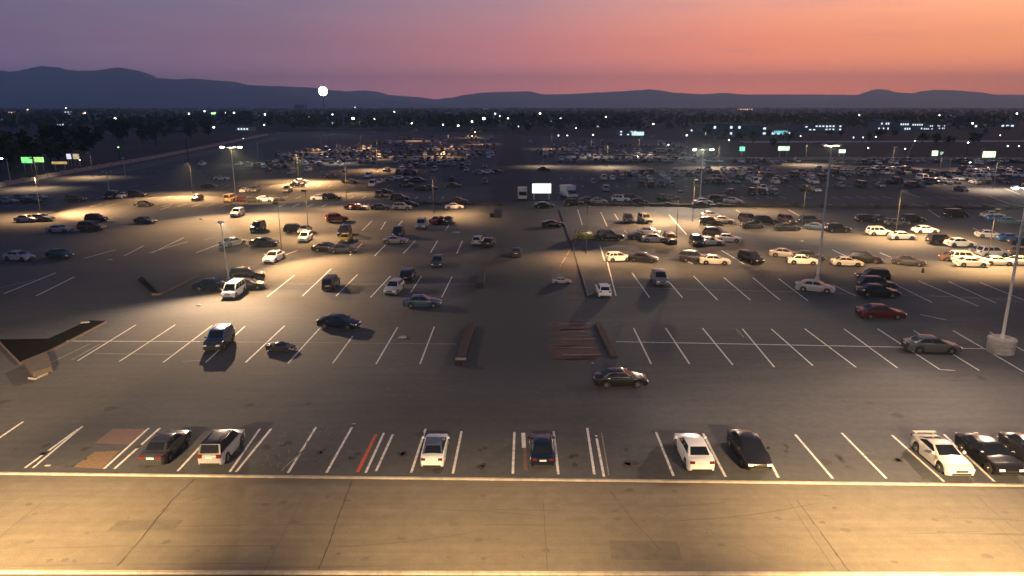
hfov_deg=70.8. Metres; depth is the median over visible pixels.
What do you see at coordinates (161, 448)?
parked car
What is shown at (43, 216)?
parked car
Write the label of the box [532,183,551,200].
light board
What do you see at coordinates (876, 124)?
building
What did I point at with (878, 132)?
tree
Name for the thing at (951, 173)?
parked van
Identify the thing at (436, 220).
parked car
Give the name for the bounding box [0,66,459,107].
mountain
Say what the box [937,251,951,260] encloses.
parked car
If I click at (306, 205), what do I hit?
street lamp
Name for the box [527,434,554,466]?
parked car
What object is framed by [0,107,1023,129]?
distant woods
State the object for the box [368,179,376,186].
parked van
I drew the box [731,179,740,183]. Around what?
parked car
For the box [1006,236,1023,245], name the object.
parked car
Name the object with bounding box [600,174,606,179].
parked suv
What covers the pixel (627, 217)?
parked suv
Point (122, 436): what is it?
red patch marking
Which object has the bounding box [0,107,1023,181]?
ground
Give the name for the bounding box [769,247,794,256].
parked car
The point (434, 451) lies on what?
parked car
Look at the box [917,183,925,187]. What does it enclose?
parked car
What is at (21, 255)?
parked car
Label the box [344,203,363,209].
parked car
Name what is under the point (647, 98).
mountain range
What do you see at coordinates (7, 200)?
parked car
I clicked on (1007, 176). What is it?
parked van
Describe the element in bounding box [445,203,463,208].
parked car
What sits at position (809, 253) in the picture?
parked car
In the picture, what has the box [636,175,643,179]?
parked car
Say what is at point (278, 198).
parked car
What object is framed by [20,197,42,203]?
parked car
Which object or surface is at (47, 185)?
perimeter road
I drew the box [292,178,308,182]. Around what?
parked car
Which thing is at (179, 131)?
building
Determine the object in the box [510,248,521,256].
parked car
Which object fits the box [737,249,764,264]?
parked suv
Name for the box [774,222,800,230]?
parked car
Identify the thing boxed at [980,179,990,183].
parked car
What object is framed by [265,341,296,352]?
parked car
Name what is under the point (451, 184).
parked car
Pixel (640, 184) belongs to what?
parked pickup
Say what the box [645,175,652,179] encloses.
parked car
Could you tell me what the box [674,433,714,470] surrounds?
parked car
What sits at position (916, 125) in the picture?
building
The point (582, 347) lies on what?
pale streak marking
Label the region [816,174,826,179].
parked van
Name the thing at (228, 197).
parked van
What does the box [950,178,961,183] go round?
parked car
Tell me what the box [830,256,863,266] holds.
parked car
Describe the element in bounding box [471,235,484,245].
parked car
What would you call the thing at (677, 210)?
street lamp
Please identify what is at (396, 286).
parked car
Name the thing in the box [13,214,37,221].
parked car
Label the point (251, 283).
parked car
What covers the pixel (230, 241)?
parked car
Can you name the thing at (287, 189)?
parked pickup
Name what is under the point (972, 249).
parked car
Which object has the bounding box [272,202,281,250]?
street lamp
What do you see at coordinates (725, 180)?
parked car
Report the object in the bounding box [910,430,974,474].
parked car
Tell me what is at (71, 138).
tree
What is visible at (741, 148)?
lit sign
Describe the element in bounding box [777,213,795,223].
parked suv
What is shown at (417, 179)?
parked suv
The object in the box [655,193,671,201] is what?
parked suv
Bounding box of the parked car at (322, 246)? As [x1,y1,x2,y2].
[311,242,334,251]
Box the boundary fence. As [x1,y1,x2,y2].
[683,156,1023,159]
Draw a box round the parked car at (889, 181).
[885,179,895,183]
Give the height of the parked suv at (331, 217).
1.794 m
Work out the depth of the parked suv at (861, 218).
145.28 m
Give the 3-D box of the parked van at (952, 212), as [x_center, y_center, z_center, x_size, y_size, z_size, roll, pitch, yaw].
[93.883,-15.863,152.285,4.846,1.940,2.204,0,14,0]
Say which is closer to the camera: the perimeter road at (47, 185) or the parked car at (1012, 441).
the parked car at (1012, 441)
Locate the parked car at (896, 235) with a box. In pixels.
[887,231,916,239]
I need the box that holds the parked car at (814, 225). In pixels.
[804,222,821,229]
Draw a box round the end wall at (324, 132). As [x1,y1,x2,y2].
[275,131,375,133]
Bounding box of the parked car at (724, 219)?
[714,216,735,223]
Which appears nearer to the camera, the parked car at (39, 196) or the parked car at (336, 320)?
the parked car at (336, 320)
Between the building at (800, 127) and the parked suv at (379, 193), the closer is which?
the parked suv at (379, 193)
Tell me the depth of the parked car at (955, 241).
120.36 m
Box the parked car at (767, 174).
[764,172,771,176]
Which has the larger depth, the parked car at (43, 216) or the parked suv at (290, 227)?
the parked car at (43, 216)
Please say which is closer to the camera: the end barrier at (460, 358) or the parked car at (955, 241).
the end barrier at (460, 358)
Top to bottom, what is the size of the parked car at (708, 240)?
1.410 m
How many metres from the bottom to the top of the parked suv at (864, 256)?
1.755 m
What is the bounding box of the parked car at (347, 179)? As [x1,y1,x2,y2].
[341,178,356,182]
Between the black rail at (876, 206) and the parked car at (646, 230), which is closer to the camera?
the parked car at (646, 230)
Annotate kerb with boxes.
[0,472,1023,486]
[0,570,1023,575]
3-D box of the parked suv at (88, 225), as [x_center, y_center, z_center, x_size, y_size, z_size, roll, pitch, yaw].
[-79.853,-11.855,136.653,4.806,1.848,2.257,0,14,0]
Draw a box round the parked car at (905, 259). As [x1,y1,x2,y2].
[891,254,925,266]
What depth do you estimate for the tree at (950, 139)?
431.67 m
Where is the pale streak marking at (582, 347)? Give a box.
[555,323,596,354]
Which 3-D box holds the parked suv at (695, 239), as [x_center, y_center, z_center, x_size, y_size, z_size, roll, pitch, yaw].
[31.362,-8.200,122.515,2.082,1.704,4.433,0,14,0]
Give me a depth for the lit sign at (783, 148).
319.79 m
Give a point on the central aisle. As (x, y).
(507, 369)
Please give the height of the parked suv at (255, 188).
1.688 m
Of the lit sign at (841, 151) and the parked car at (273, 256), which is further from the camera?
the lit sign at (841, 151)
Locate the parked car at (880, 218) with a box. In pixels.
[871,215,889,220]
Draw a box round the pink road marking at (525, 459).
[523,449,527,469]
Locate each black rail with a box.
[398,200,502,205]
[588,202,1023,209]
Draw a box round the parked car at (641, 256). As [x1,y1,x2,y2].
[628,252,658,262]
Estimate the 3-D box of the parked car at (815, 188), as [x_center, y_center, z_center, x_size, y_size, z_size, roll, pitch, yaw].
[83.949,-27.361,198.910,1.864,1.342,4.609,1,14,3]
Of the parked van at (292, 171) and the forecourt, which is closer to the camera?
the forecourt
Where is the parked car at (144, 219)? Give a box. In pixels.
[133,216,156,223]
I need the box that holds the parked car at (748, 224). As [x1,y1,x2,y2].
[740,221,763,228]
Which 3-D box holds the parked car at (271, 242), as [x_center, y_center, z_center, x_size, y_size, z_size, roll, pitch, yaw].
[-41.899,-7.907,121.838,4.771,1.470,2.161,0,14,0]
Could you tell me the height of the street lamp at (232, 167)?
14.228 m
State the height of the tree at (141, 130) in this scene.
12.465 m
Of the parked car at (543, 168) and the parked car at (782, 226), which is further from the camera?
the parked car at (543, 168)
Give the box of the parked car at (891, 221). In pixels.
[883,218,909,225]
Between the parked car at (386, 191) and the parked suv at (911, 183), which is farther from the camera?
the parked suv at (911, 183)
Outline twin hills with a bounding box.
[829,89,1023,106]
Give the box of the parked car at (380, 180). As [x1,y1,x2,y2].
[377,178,383,183]
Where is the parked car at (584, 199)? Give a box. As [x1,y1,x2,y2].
[579,196,592,202]
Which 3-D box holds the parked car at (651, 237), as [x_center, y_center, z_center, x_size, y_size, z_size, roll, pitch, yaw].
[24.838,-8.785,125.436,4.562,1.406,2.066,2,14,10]
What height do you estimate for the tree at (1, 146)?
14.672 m
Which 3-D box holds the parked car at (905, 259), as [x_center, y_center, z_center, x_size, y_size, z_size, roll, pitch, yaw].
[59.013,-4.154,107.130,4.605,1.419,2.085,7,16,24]
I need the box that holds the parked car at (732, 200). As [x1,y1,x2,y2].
[723,197,742,203]
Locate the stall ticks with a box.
[9,165,1019,206]
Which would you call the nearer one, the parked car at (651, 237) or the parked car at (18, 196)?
the parked car at (651, 237)
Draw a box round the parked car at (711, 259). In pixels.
[699,254,730,264]
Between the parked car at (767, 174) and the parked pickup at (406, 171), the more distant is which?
the parked pickup at (406, 171)
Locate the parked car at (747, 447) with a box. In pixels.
[727,429,772,469]
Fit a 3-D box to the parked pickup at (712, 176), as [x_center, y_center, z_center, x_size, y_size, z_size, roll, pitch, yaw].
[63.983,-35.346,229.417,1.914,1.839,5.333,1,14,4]
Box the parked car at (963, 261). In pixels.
[952,256,989,267]
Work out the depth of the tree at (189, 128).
518.79 m
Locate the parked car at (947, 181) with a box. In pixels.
[942,179,953,183]
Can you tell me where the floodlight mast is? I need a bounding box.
[319,87,326,131]
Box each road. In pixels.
[0,137,278,197]
[0,475,1023,572]
[739,140,1023,142]
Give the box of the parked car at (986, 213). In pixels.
[979,211,1005,216]
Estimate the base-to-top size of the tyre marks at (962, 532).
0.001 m
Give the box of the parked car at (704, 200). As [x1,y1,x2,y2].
[692,198,712,203]
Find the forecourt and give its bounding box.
[0,574,662,575]
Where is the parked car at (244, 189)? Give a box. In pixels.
[239,187,249,191]
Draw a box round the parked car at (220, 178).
[213,176,228,179]
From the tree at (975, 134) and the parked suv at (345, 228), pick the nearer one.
the parked suv at (345, 228)
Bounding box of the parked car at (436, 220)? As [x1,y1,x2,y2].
[429,216,443,223]
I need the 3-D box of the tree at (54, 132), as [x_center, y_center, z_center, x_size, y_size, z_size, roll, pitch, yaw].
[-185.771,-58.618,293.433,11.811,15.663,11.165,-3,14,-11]
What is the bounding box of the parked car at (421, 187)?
[414,185,431,190]
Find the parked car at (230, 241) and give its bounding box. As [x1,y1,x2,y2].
[218,237,247,246]
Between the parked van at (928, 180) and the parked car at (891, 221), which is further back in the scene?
the parked van at (928, 180)
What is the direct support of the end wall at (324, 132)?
on the parking lot
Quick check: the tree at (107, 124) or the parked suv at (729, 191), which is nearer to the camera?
the parked suv at (729, 191)
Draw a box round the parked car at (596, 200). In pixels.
[589,198,607,202]
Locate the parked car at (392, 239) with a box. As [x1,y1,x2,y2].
[381,235,407,243]
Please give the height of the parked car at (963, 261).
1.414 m
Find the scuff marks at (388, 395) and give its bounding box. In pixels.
[174,331,879,467]
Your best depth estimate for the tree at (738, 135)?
473.25 m
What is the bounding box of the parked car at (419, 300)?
[402,294,441,307]
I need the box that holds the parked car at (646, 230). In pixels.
[637,227,660,234]
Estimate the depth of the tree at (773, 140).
418.67 m
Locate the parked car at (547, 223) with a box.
[541,219,563,226]
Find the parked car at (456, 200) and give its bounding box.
[449,197,467,202]
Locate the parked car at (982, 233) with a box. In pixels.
[973,229,1000,237]
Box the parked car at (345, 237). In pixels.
[338,233,352,242]
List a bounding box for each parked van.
[103,190,118,198]
[221,278,245,297]
[223,193,234,201]
[287,168,295,174]
[321,274,340,289]
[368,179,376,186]
[401,179,409,186]
[624,171,631,176]
[718,173,726,178]
[735,174,744,179]
[747,187,758,195]
[750,176,759,183]
[754,171,763,176]
[788,171,798,176]
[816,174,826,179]
[830,168,838,173]
[853,180,866,187]
[891,176,903,183]
[915,173,928,178]
[922,177,934,183]
[942,208,968,217]
[945,171,955,176]
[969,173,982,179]
[998,174,1011,179]
[1005,170,1017,176]
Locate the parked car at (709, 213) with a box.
[700,211,721,216]
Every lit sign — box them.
[21,157,32,170]
[33,157,44,170]
[51,161,67,169]
[66,154,71,165]
[72,154,79,165]
[631,132,643,138]
[739,146,744,155]
[777,146,789,156]
[838,149,845,156]
[931,150,938,157]
[981,151,995,161]
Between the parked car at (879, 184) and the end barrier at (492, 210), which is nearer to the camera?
the end barrier at (492, 210)
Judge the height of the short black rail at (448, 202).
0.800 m
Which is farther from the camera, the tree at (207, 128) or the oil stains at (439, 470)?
the tree at (207, 128)
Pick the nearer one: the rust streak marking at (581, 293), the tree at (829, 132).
the rust streak marking at (581, 293)
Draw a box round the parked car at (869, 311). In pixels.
[855,303,906,319]
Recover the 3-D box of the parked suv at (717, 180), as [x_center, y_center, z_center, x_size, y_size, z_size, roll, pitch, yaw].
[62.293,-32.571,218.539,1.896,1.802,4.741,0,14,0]
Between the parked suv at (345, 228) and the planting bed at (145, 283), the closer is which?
the planting bed at (145, 283)
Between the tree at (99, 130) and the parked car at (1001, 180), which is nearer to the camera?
the parked car at (1001, 180)
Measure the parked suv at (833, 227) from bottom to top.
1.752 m
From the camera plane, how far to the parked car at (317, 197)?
180.04 m
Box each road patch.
[107,520,182,530]
[609,540,682,560]
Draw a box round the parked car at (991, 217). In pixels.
[984,214,1003,221]
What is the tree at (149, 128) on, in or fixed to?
on the ground
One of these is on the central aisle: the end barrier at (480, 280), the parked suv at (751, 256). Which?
the end barrier at (480, 280)
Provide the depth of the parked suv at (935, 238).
122.39 m
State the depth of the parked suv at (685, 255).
108.67 m
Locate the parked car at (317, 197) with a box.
[310,194,324,199]
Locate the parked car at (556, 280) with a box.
[552,277,571,283]
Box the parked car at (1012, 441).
[998,432,1023,460]
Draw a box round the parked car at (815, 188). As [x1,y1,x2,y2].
[810,186,821,191]
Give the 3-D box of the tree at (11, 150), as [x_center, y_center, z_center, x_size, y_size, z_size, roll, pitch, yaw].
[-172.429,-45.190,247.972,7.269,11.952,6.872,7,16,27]
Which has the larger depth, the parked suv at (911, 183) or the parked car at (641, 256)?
the parked suv at (911, 183)
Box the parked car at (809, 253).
[792,250,824,260]
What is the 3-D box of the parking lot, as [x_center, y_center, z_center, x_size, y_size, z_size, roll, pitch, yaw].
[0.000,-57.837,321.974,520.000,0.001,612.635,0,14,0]
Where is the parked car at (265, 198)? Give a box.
[256,195,274,201]
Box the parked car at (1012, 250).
[1006,246,1023,254]
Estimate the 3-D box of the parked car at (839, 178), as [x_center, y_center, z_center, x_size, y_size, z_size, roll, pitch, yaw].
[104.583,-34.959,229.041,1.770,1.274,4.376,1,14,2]
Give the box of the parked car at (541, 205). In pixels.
[534,202,553,207]
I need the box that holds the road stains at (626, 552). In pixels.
[2,488,1008,563]
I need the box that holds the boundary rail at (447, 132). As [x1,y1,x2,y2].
[375,131,501,133]
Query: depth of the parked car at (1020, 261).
106.49 m
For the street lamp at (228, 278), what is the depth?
94.71 m
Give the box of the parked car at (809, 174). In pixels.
[807,172,814,176]
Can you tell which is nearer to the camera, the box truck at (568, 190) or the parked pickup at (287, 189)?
the box truck at (568, 190)
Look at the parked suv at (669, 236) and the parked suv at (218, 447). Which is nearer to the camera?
the parked suv at (218, 447)
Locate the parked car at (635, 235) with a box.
[627,232,645,239]
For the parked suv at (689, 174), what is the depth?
238.25 m
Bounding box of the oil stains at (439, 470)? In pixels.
[0,376,986,473]
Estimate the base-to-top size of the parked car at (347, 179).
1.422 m
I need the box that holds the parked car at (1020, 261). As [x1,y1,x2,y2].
[1005,255,1023,264]
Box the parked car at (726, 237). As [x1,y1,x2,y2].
[715,233,741,242]
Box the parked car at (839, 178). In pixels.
[836,176,845,180]
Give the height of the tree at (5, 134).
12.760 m
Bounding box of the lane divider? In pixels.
[559,209,588,297]
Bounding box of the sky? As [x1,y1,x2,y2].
[0,0,1023,98]
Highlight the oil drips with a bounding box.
[32,440,902,469]
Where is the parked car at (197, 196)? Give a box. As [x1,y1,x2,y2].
[191,194,203,200]
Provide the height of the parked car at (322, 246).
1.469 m
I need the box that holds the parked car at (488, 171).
[484,169,493,173]
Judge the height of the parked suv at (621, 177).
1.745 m
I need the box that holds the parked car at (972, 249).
[967,246,977,254]
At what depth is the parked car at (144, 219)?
144.48 m
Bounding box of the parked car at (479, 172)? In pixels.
[474,170,485,174]
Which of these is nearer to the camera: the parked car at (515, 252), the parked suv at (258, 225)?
the parked car at (515, 252)
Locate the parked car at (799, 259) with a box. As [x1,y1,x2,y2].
[786,254,817,265]
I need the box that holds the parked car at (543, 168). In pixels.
[538,167,549,170]
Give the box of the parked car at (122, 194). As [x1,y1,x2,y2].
[116,192,128,197]
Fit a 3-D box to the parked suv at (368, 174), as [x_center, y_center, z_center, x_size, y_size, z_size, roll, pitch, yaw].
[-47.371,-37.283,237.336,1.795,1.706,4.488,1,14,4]
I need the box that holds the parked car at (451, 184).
[446,182,460,186]
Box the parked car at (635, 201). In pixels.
[629,198,647,203]
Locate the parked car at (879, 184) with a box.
[874,182,885,187]
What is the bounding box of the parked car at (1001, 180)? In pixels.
[996,178,1008,183]
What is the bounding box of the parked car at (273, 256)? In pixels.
[262,250,285,262]
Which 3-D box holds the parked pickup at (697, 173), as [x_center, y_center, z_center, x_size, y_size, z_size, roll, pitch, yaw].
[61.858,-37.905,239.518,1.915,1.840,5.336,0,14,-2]
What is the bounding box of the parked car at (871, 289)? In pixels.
[854,283,900,297]
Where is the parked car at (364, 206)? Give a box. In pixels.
[349,203,368,209]
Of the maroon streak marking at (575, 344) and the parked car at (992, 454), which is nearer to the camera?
the parked car at (992, 454)
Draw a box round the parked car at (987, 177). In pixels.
[983,176,992,179]
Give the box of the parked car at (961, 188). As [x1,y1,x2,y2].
[953,186,969,191]
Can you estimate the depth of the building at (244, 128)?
667.10 m
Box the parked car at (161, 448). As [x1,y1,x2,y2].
[139,430,190,464]
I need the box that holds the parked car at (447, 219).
[443,216,453,223]
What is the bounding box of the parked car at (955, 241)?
[943,237,976,246]
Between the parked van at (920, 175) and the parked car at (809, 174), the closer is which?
the parked van at (920, 175)
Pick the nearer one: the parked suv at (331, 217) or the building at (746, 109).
the parked suv at (331, 217)
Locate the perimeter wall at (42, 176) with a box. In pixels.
[0,133,267,186]
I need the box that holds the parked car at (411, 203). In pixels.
[404,201,418,206]
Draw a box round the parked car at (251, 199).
[243,197,261,202]
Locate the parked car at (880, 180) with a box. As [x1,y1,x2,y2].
[873,179,886,183]
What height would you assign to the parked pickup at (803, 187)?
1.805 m
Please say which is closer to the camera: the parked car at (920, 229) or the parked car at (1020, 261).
the parked car at (1020, 261)
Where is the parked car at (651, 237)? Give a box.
[641,233,664,242]
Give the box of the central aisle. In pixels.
[399,135,624,420]
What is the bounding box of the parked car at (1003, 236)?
[994,233,1015,241]
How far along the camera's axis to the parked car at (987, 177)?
227.41 m
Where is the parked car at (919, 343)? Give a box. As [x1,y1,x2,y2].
[901,334,962,354]
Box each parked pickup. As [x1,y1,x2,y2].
[282,186,292,191]
[403,169,409,174]
[637,181,644,187]
[656,181,664,187]
[659,172,666,176]
[667,171,676,176]
[693,171,702,176]
[708,174,716,179]
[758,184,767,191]
[769,177,780,183]
[799,185,810,191]
[806,177,819,183]
[857,171,868,176]
[921,169,932,174]
[980,171,991,175]
[988,171,999,175]
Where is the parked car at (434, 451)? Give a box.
[420,434,449,466]
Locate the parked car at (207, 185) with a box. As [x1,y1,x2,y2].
[201,183,217,187]
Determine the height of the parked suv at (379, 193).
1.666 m
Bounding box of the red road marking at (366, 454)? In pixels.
[356,434,377,471]
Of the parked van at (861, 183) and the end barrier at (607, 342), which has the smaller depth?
the end barrier at (607, 342)
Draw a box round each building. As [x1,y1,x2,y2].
[8,109,27,112]
[61,109,79,114]
[160,129,201,132]
[234,126,255,130]
[294,105,306,109]
[578,124,611,127]
[615,127,636,135]
[694,123,741,136]
[731,108,752,110]
[741,125,766,135]
[766,130,791,135]
[790,124,816,130]
[808,124,842,130]
[867,119,889,130]
[889,120,911,130]
[911,122,922,129]
[923,123,933,129]
[933,124,945,129]
[940,112,963,117]
[959,121,985,128]
[988,121,1019,127]
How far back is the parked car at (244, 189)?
196.44 m
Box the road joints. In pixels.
[0,500,1023,570]
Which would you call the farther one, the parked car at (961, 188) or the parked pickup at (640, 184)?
the parked pickup at (640, 184)
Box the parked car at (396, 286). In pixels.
[383,278,404,294]
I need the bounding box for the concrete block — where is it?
[24,351,52,379]
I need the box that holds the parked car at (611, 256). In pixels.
[605,251,628,261]
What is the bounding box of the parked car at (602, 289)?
[595,283,611,296]
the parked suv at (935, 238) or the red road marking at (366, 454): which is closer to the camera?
the red road marking at (366, 454)
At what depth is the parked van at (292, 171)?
246.86 m
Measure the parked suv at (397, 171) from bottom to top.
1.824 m
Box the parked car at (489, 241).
[483,237,495,246]
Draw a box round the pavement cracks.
[50,374,1022,571]
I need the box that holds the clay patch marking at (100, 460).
[74,450,119,468]
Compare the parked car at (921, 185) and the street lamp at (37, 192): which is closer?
the street lamp at (37, 192)
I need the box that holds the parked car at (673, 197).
[667,194,680,199]
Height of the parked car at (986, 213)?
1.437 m
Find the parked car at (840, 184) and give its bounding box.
[834,182,845,187]
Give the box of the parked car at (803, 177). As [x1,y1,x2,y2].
[799,175,809,180]
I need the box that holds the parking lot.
[0,133,1023,483]
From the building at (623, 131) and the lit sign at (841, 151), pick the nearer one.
the lit sign at (841, 151)
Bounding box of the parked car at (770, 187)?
[767,185,777,189]
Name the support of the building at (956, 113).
on the ground
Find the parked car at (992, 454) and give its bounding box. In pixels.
[954,432,1023,474]
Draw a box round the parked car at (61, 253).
[44,248,73,258]
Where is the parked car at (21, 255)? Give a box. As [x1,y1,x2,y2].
[1,250,34,260]
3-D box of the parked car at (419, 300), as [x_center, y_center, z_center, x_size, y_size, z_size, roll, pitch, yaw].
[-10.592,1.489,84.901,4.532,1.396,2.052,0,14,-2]
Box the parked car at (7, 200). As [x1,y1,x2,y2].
[0,197,18,203]
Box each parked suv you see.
[64,194,86,201]
[76,220,105,230]
[84,213,108,221]
[127,190,146,196]
[197,429,244,464]
[203,323,234,350]
[229,266,264,279]
[230,207,244,216]
[250,185,260,191]
[250,220,265,231]
[283,223,299,233]
[298,230,312,241]
[322,192,341,199]
[324,212,348,222]
[337,224,351,235]
[364,172,371,177]
[375,190,383,196]
[390,193,409,200]
[392,202,411,209]
[392,225,404,236]
[395,169,400,174]
[399,268,415,281]
[412,177,425,182]
[415,217,427,228]
[564,198,582,205]
[574,229,596,239]
[596,229,623,240]
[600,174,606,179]
[601,184,609,191]
[611,194,630,201]
[617,174,625,179]
[622,213,633,222]
[624,193,641,199]
[637,212,652,223]
[647,181,654,187]
[650,268,668,285]
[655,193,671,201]
[663,231,676,243]
[666,181,674,187]
[679,249,704,261]
[686,171,692,176]
[689,234,703,245]
[699,216,721,225]
[702,178,712,183]
[702,226,728,235]
[707,194,725,201]
[712,178,721,183]
[724,188,735,195]
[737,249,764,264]
[738,212,754,221]
[745,171,753,175]
[755,215,777,224]
[758,188,767,195]
[769,189,779,195]
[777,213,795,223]
[779,178,787,183]
[797,214,822,223]
[824,222,850,232]
[849,250,882,263]
[854,214,878,222]
[854,267,890,279]
[856,274,896,288]
[865,226,891,235]
[900,213,925,222]
[904,181,916,187]
[925,233,949,244]
[931,177,943,183]
[935,171,947,176]
[950,249,981,259]
[956,171,963,175]
[961,174,974,179]
[975,245,1010,257]
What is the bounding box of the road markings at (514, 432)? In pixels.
[0,188,1023,481]
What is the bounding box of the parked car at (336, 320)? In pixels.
[316,313,360,329]
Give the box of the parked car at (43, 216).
[31,213,54,220]
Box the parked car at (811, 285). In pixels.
[795,279,834,293]
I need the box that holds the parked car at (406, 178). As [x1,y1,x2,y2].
[400,176,411,180]
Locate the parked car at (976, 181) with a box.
[968,179,981,183]
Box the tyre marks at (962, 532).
[23,502,1023,567]
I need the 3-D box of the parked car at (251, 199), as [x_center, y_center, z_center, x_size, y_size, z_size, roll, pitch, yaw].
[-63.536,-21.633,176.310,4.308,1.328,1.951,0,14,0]
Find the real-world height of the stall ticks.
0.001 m
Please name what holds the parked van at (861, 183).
on the parking lot
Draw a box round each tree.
[0,129,44,170]
[0,132,10,171]
[0,132,18,155]
[0,139,20,173]
[19,141,43,165]
[35,136,66,166]
[38,125,73,160]
[52,126,82,160]
[61,123,81,143]
[69,125,103,159]
[93,125,104,141]
[104,117,118,136]
[105,119,130,142]
[115,120,127,143]
[122,115,137,132]
[134,123,146,142]
[141,121,171,146]
[181,116,189,127]
[182,121,197,137]
[199,116,212,131]
[202,123,211,136]
[524,123,532,131]
[699,128,711,138]
[721,129,730,138]
[733,132,745,141]
[748,131,758,143]
[770,138,777,145]
[780,132,795,143]
[824,129,833,134]
[864,133,872,140]
[874,129,887,137]
[890,130,898,135]
[916,132,930,142]
[932,133,942,143]
[942,135,956,144]
[967,132,983,145]
[1001,126,1011,131]
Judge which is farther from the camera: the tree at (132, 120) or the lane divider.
the tree at (132, 120)
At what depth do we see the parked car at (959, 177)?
228.28 m
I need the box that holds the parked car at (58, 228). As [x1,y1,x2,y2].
[45,224,73,232]
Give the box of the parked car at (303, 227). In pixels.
[297,225,311,233]
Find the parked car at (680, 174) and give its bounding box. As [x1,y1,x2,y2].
[677,172,684,176]
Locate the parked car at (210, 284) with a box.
[191,278,226,290]
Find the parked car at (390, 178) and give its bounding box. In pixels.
[384,176,399,180]
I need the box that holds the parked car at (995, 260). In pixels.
[980,255,1013,265]
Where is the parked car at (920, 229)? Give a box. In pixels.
[911,225,939,233]
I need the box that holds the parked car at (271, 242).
[249,237,279,246]
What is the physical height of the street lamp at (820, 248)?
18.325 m
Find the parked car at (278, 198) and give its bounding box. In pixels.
[269,195,284,200]
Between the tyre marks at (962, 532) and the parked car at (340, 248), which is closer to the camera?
the tyre marks at (962, 532)
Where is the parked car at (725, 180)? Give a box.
[722,178,730,183]
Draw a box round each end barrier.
[455,324,474,364]
[476,270,484,287]
[490,206,494,217]
[595,322,617,357]
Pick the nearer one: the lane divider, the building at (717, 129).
the lane divider
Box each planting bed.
[0,320,106,363]
[138,275,198,294]
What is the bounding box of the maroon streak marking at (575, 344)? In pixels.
[547,321,604,361]
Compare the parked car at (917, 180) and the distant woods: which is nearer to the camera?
the parked car at (917, 180)
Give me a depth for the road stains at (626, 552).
40.39 m
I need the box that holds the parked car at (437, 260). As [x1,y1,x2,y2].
[430,254,443,266]
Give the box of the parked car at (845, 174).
[840,172,850,176]
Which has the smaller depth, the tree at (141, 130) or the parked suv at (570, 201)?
the parked suv at (570, 201)
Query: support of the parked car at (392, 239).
on the parking lot
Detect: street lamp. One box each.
[28,176,40,212]
[217,221,231,281]
[219,146,242,206]
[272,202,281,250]
[301,190,308,229]
[586,201,590,253]
[676,191,682,237]
[692,180,698,221]
[693,149,713,197]
[801,185,810,228]
[815,144,841,280]
[896,190,907,230]
[986,185,1023,355]
[987,208,1004,257]
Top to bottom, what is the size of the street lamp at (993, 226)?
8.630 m
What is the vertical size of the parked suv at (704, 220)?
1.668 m
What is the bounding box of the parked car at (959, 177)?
[952,176,964,179]
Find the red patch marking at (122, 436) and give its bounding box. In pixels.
[95,429,145,444]
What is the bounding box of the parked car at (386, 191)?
[375,188,392,193]
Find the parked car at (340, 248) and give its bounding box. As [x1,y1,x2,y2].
[328,244,357,253]
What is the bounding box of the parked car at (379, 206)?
[370,203,390,209]
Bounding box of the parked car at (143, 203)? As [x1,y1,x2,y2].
[133,200,153,206]
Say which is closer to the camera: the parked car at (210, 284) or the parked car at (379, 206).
the parked car at (210, 284)
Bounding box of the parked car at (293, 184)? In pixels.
[290,182,304,186]
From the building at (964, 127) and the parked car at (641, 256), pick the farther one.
the building at (964, 127)
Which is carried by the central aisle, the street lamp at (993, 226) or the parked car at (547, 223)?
the parked car at (547, 223)
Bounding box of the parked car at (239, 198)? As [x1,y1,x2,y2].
[233,196,246,201]
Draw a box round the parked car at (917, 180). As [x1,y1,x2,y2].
[910,178,923,182]
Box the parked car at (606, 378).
[592,367,647,388]
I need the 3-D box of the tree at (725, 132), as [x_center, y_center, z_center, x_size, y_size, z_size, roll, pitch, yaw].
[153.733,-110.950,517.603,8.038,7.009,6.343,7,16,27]
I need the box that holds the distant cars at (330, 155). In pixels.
[197,135,1023,173]
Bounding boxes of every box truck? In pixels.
[518,187,526,199]
[560,184,577,197]
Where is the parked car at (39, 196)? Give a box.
[26,193,47,199]
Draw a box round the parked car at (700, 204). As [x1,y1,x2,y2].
[690,201,710,207]
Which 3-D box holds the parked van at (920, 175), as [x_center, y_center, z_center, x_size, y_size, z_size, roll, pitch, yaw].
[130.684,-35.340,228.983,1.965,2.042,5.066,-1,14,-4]
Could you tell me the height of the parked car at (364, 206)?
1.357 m
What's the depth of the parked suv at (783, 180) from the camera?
217.38 m
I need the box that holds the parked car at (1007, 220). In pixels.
[996,217,1021,224]
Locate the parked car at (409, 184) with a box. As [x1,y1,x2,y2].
[398,182,413,186]
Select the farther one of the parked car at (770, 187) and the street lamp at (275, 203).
the parked car at (770, 187)
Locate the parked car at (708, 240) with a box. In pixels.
[702,236,723,245]
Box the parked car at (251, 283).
[244,277,266,289]
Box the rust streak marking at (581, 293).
[538,211,586,300]
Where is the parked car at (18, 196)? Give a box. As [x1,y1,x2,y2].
[10,194,29,199]
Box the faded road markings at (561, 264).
[1,200,1021,474]
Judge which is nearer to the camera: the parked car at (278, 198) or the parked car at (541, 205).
the parked car at (541, 205)

